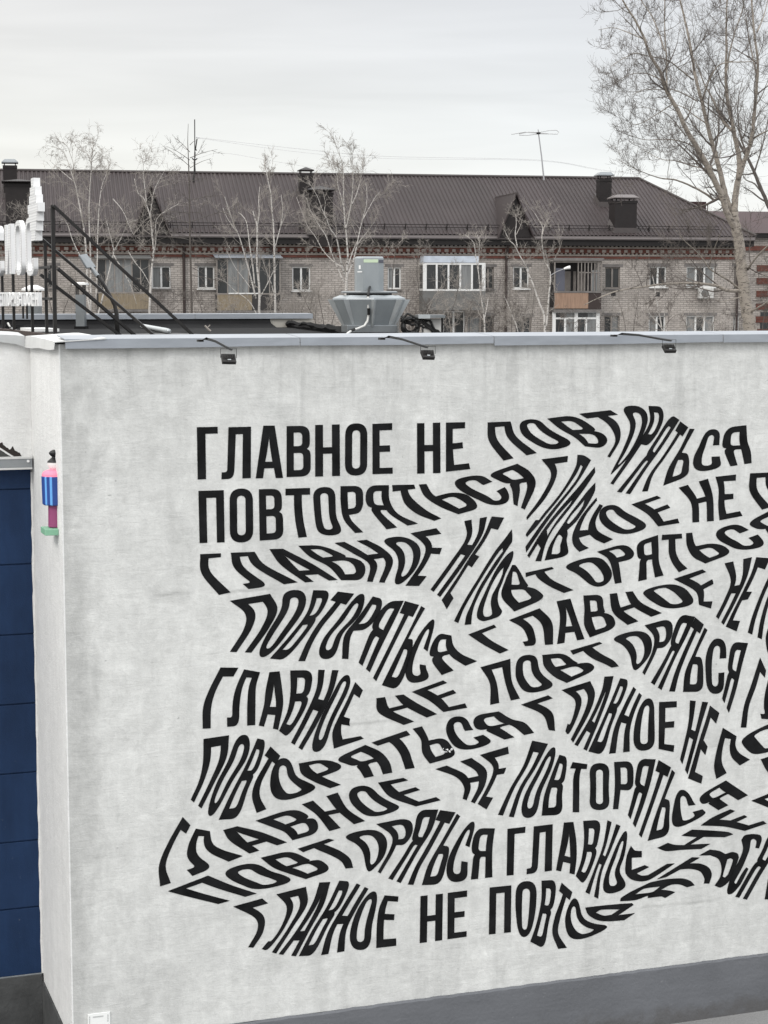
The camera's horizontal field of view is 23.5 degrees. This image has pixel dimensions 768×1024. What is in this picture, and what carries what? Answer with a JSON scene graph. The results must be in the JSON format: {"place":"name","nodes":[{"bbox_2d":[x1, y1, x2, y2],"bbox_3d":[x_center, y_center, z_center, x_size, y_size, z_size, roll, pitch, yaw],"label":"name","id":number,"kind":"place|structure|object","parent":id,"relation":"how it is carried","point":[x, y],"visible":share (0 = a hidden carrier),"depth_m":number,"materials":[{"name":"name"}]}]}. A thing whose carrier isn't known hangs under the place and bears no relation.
{"place":"outdoors","nodes":[
{"label":"outdoors","id":0,"kind":"place"},
{"bbox_2d":[20,328,58,331],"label":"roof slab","id":1,"kind":"structure","parent":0,"point":[38,329],"depth_m":35.69,"materials":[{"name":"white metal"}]},
{"bbox_2d":[0,0,767,211],"label":"sky","id":2,"kind":"structure","parent":0,"point":[413,81],"materials":[{"name":"white"}]},
{"bbox_2d":[42,975,767,1023],"bbox_3d":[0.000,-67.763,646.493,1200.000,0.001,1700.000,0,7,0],"label":"ground","id":3,"kind":"structure","parent":0,"point":[759,1017],"depth_m":17.31,"materials":[{"name":"grey asphalt"}]},
{"bbox_2d":[0,193,110,313],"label":"shrub","id":4,"kind":"object","parent":3,"relation":"on","point":[67,289],"visible":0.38,"depth_m":81.94,"materials":[{"name":"grey plant"}]},
{"bbox_2d":[38,134,92,310],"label":"birch","id":5,"kind":"object","parent":3,"relation":"on","point":[77,197],"visible":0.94,"depth_m":77.98,"materials":[{"name":"grey plant"}]},
{"bbox_2d":[67,125,124,310],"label":"birch","id":6,"kind":"object","parent":3,"relation":"on","point":[92,150],"visible":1,"depth_m":78.97,"materials":[{"name":"grey plant"}]},
{"bbox_2d":[50,160,158,313],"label":"birch","id":7,"kind":"object","parent":3,"relation":"on","point":[110,229],"visible":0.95,"depth_m":76.01,"materials":[{"name":"grey plant"}]},
{"bbox_2d":[113,133,201,313],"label":"birch","id":8,"kind":"object","parent":3,"relation":"on","point":[151,234],"visible":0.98,"depth_m":74.98,"materials":[{"name":"grey plant"}]},
{"bbox_2d":[139,267,216,313],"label":"shrub","id":9,"kind":"object","parent":3,"relation":"on","point":[164,298],"visible":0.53,"depth_m":83.96,"materials":[{"name":"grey plant"}]},
{"bbox_2d":[154,135,240,312],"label":"bare larch","id":10,"kind":"object","parent":3,"relation":"on","point":[191,275],"visible":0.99,"depth_m":73.99,"materials":[{"name":"grey plant"}]},
{"bbox_2d":[197,173,281,312],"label":"birch","id":11,"kind":"object","parent":3,"relation":"on","point":[252,261],"visible":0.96,"depth_m":76.98,"materials":[{"name":"grey plant"}]},
{"bbox_2d":[204,289,297,312],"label":"shrub","id":12,"kind":"object","parent":3,"relation":"on","point":[235,306],"visible":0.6,"depth_m":84.05,"materials":[{"name":"grey plant"}]},
{"bbox_2d":[258,147,298,312],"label":"birch","id":13,"kind":"object","parent":3,"relation":"on","point":[272,209],"visible":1,"depth_m":77.47,"materials":[{"name":"grey plant"}]},
{"bbox_2d":[265,276,333,323],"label":"shrub","id":14,"kind":"object","parent":3,"relation":"on","point":[292,309],"visible":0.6,"depth_m":82.94,"materials":[{"name":"grey plant"}]},
{"bbox_2d":[288,265,351,325],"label":"shrub","id":15,"kind":"object","parent":3,"relation":"on","point":[313,293],"visible":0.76,"depth_m":81.94,"materials":[{"name":"grey plant"}]},
{"bbox_2d":[281,123,412,294],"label":"birch","id":16,"kind":"object","parent":3,"relation":"on","point":[346,272],"visible":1,"depth_m":72.13,"materials":[{"name":"grey plant"}]},
{"bbox_2d":[0,159,756,332],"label":"apartment block","id":17,"kind":"structure","parent":3,"relation":"on","point":[602,234],"depth_m":100.92,"materials":[{"name":"brick"}]},
{"bbox_2d":[47,263,59,288],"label":"window","id":18,"kind":"structure","parent":17,"relation":"in","point":[49,276],"depth_m":96.59,"materials":[{"name":"grey glass"}]},
{"bbox_2d":[150,263,173,289],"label":"window","id":19,"kind":"structure","parent":17,"relation":"in","point":[158,280],"depth_m":97.68,"materials":[{"name":"grey"}]},
{"bbox_2d":[192,119,198,182],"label":"roof mast","id":20,"kind":"object","parent":17,"relation":"on","point":[195,149],"visible":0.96,"depth_m":102.39,"materials":[{"name":"grey metal"}]},
{"bbox_2d":[200,138,767,185],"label":"overhead wire","id":21,"kind":"object","parent":20,"relation":"attached to","point":[491,158],"visible":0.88,"depth_m":104.13,"materials":[{"name":"grey metal"}]},
{"bbox_2d":[195,263,215,289],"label":"window","id":22,"kind":"structure","parent":17,"relation":"in","point":[207,269],"depth_m":98.14,"materials":[{"name":"grey"}]},
{"bbox_2d":[200,153,346,174],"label":"overhead wire","id":23,"kind":"object","parent":17,"relation":"attached to","point":[269,160],"visible":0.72,"depth_m":103.30,"materials":[{"name":"grey metal"}]},
{"bbox_2d":[289,263,312,291],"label":"window","id":24,"kind":"structure","parent":17,"relation":"in","point":[298,269],"depth_m":99.10,"materials":[{"name":"grey"}]},
{"bbox_2d":[385,264,403,289],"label":"window","id":25,"kind":"structure","parent":17,"relation":"in","point":[396,278],"depth_m":100.07,"materials":[{"name":"grey plastic"}]},
{"bbox_2d":[396,314,403,332],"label":"window","id":26,"kind":"structure","parent":17,"relation":"in","point":[399,323],"depth_m":100.44,"materials":[{"name":"grey glass"}]},
{"bbox_2d":[440,310,467,332],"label":"window","id":27,"kind":"structure","parent":17,"relation":"in","point":[460,327],"depth_m":101.02,"materials":[{"name":"grey"}]},
{"bbox_2d":[464,313,496,332],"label":"window","id":28,"kind":"structure","parent":17,"relation":"in","point":[476,321],"depth_m":101.25,"materials":[{"name":"grey glass"}]},
{"bbox_2d":[485,264,496,289],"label":"window","id":29,"kind":"structure","parent":17,"relation":"in","point":[489,267],"depth_m":101.08,"materials":[{"name":"grey glass"}]},
{"bbox_2d":[511,263,531,289],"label":"window","id":30,"kind":"structure","parent":17,"relation":"in","point":[525,278],"depth_m":101.43,"materials":[{"name":"grey plastic"}]},
{"bbox_2d":[513,314,533,331],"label":"window","id":31,"kind":"structure","parent":17,"relation":"in","point":[529,319],"depth_m":101.77,"materials":[{"name":"grey glass"}]},
{"bbox_2d":[511,129,558,179],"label":"tv antenna","id":32,"kind":"object","parent":17,"relation":"on","point":[538,132],"visible":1,"depth_m":102.38,"materials":[{"name":"grey metal"}]},
{"bbox_2d":[551,266,570,274],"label":"security lamp","id":33,"kind":"object","parent":17,"relation":"attached to","point":[567,267],"visible":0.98,"depth_m":100.45,"materials":[{"name":"grey metal"}]},
{"bbox_2d":[601,313,621,331],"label":"window","id":34,"kind":"structure","parent":17,"relation":"in","point":[607,329],"depth_m":102.70,"materials":[{"name":"grey glass"}]},
{"bbox_2d":[603,264,622,289],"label":"window","id":35,"kind":"structure","parent":17,"relation":"in","point":[612,271],"depth_m":102.42,"materials":[{"name":"grey glass"}]},
{"bbox_2d":[646,313,667,330],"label":"window","id":36,"kind":"structure","parent":17,"relation":"in","point":[657,319],"depth_m":103.23,"materials":[{"name":"grey"}]},
{"bbox_2d":[648,264,668,287],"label":"window","id":37,"kind":"structure","parent":17,"relation":"in","point":[658,265],"depth_m":102.92,"materials":[{"name":"grey"}]},
{"bbox_2d":[684,263,716,287],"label":"window","id":38,"kind":"structure","parent":17,"relation":"in","point":[693,275],"depth_m":103.35,"materials":[{"name":"grey glass"}]},
{"bbox_2d":[684,313,716,330],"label":"window","id":39,"kind":"structure","parent":17,"relation":"in","point":[690,316],"depth_m":103.66,"materials":[{"name":"grey"}]},
{"bbox_2d":[697,288,713,298],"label":"air conditioner","id":40,"kind":"object","parent":17,"relation":"attached to","point":[706,295],"visible":0.63,"depth_m":103.02,"materials":[{"name":"metal"}]},
{"bbox_2d":[733,264,735,288],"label":"window","id":41,"kind":"structure","parent":17,"relation":"in","point":[733,264],"depth_m":103.73,"materials":[{"name":"glass"}]},
{"bbox_2d":[732,313,740,330],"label":"window","id":42,"kind":"structure","parent":17,"relation":"in","point":[739,314],"depth_m":104.04,"materials":[{"name":"grey"}]},
{"bbox_2d":[0,313,767,1023],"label":"white building","id":43,"kind":"structure","parent":3,"relation":"on","point":[358,679],"depth_m":16.07,"materials":[{"name":"grey paint"}]},
{"bbox_2d":[0,467,41,978],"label":"sectional door","id":44,"kind":"structure","parent":43,"relation":"in","point":[20,947],"depth_m":16.50,"materials":[{"name":"blue metal"}]},
{"bbox_2d":[21,285,43,313],"bbox_3d":[-7.899,-4.645,41.581,0.422,0.946,0.422,1,7,8],"label":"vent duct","id":45,"kind":"object","parent":43,"relation":"on","point":[37,309],"visible":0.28,"depth_m":41.44,"materials":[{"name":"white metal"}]},
{"bbox_2d":[41,450,58,535],"bbox_3d":[-2.743,-0.164,15.080,0.112,0.689,0.242,-2,7,-19],"label":"wall lamp","id":46,"kind":"object","parent":43,"relation":"attached to","point":[49,489],"depth_m":15.02,"materials":[{"name":"multicoloured"}]},
{"bbox_2d":[72,282,88,328],"bbox_3d":[-6.406,-4.359,38.943,0.288,0.982,0.288,1,7,5],"label":"vent duct","id":47,"kind":"object","parent":43,"relation":"on","point":[81,321],"visible":0.72,"depth_m":38.87,"materials":[{"name":"white metal"}]},
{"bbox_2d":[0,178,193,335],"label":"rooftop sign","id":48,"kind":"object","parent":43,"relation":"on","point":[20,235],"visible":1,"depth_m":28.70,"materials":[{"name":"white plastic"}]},
{"bbox_2d":[87,1012,109,1023],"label":"notice board","id":49,"kind":"object","parent":43,"relation":"attached to","point":[99,1018],"visible":1,"depth_m":15.39,"materials":[{"name":"white plastic"}]},
{"bbox_2d":[79,254,119,334],"bbox_3d":[-4.548,-3.504,29.883,0.813,1.367,0.306,3,7,25],"label":"roof lamp","id":50,"kind":"object","parent":43,"relation":"on","point":[86,260],"visible":0.88,"depth_m":29.82,"materials":[{"name":"grey metal"}]},
{"bbox_2d":[140,324,170,333],"bbox_3d":[-5.147,-3.921,38.942,0.683,0.110,11.154,-2,7,-16],"label":"pipe length","id":51,"kind":"object","parent":43,"relation":"on","point":[160,329],"visible":0.28,"depth_m":35.15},
{"bbox_2d":[197,337,236,363],"bbox_3d":[-1.265,-1.218,13.998,0.130,0.252,1.767,0,7,1],"label":"floodlight","id":52,"kind":"object","parent":43,"relation":"attached to","point":[228,358],"visible":1,"depth_m":14.79,"materials":[{"name":"black paint"}]},
{"bbox_2d":[328,256,409,332],"bbox_3d":[-0.198,-3.706,31.758,1.460,1.400,2.376,-1,7,-8],"label":"roof fan","id":53,"kind":"object","parent":43,"relation":"on","point":[369,304],"visible":0.94,"depth_m":31.88},
{"bbox_2d":[378,336,434,359],"bbox_3d":[0.188,-1.294,14.565,0.131,0.231,1.633,2,7,13],"label":"floodlight","id":54,"kind":"object","parent":43,"relation":"attached to","point":[427,355],"visible":1,"depth_m":15.26,"materials":[{"name":"black paint"}]},
{"bbox_2d":[400,312,441,332],"bbox_3d":[0.647,-3.224,31.742,0.754,0.432,0.451,0,7,0],"label":"hose coil","id":55,"kind":"object","parent":43,"relation":"on","point":[415,321],"visible":0.88,"depth_m":31.65,"materials":[{"name":"black rubber"}]},
{"bbox_2d":[415,314,444,332],"bbox_3d":[0.794,-3.237,31.886,0.464,0.368,0.702,0,7,-4],"label":"outdoor unit","id":56,"kind":"object","parent":43,"relation":"on","point":[438,324],"visible":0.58,"depth_m":31.69,"materials":[{"name":"grey metal"}]},
{"bbox_2d":[610,333,676,352],"bbox_3d":[2.185,-1.416,15.450,0.136,0.192,1.176,4,8,32],"label":"floodlight","id":57,"kind":"object","parent":43,"relation":"attached to","point":[668,348],"visible":1,"depth_m":15.84,"materials":[{"name":"black paint"}]},
{"bbox_2d":[397,269,431,331],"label":"shrub","id":58,"kind":"object","parent":3,"relation":"on","point":[412,313],"visible":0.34,"depth_m":83.96,"materials":[{"name":"grey plant"}]},
{"bbox_2d":[376,232,471,324],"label":"young birch","id":59,"kind":"object","parent":3,"relation":"on","point":[443,271],"visible":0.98,"depth_m":69.99,"materials":[{"name":"grey plant"}]},
{"bbox_2d":[423,284,497,332],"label":"shrub","id":60,"kind":"object","parent":3,"relation":"on","point":[466,312],"visible":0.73,"depth_m":85.98,"materials":[{"name":"grey plant"}]},
{"bbox_2d":[457,224,500,331],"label":"birch","id":61,"kind":"object","parent":3,"relation":"on","point":[480,287],"visible":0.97,"depth_m":76.00,"materials":[{"name":"grey plant"}]},
{"bbox_2d":[459,267,533,331],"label":"shrub","id":62,"kind":"object","parent":3,"relation":"on","point":[498,327],"visible":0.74,"depth_m":84.99,"materials":[{"name":"grey plant"}]},
{"bbox_2d":[495,269,553,331],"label":"shrub","id":63,"kind":"object","parent":3,"relation":"on","point":[533,301],"visible":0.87,"depth_m":84.01,"materials":[{"name":"grey plant"}]},
{"bbox_2d":[490,195,563,331],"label":"birch","id":64,"kind":"object","parent":3,"relation":"on","point":[533,287],"visible":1,"depth_m":73.10,"materials":[{"name":"grey plant"}]},
{"bbox_2d":[558,307,608,331],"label":"shrub","id":65,"kind":"object","parent":3,"relation":"on","point":[579,324],"visible":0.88,"depth_m":87.99,"materials":[{"name":"grey plant"}]},
{"bbox_2d":[594,272,662,331],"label":"shrub","id":66,"kind":"object","parent":3,"relation":"on","point":[636,298],"visible":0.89,"depth_m":83.94,"materials":[{"name":"grey plant"}]},
{"bbox_2d":[628,263,682,330],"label":"young birch","id":67,"kind":"object","parent":3,"relation":"on","point":[658,314],"visible":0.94,"depth_m":65.99,"materials":[{"name":"grey plant"}]},
{"bbox_2d":[582,0,767,330],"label":"bare tree","id":68,"kind":"object","parent":3,"relation":"on","point":[731,213],"visible":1,"depth_m":57.51,"materials":[{"name":"grey plant"}]},
{"bbox_2d":[651,288,736,330],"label":"shrub","id":69,"kind":"object","parent":3,"relation":"on","point":[702,324],"visible":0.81,"depth_m":82.08,"materials":[{"name":"grey plant"}]},
{"bbox_2d":[692,202,767,330],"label":"brick neighbour","id":70,"kind":"structure","parent":3,"relation":"on","point":[760,241],"depth_m":116.16,"materials":[{"name":"brown"}]},
{"bbox_2d":[760,312,767,328],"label":"window","id":71,"kind":"structure","parent":70,"relation":"in","point":[765,325],"depth_m":116.46,"materials":[{"name":"grey glass"}]},
{"bbox_2d":[699,83,767,208],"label":"bare tree","id":72,"kind":"object","parent":3,"relation":"on","point":[763,194],"visible":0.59,"depth_m":66.15,"materials":[{"name":"grey plant"}]},
{"bbox_2d":[713,247,767,330],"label":"shrub","id":73,"kind":"object","parent":3,"relation":"on","point":[758,301],"visible":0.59,"depth_m":62.00,"materials":[{"name":"grey plant"}]}
]}

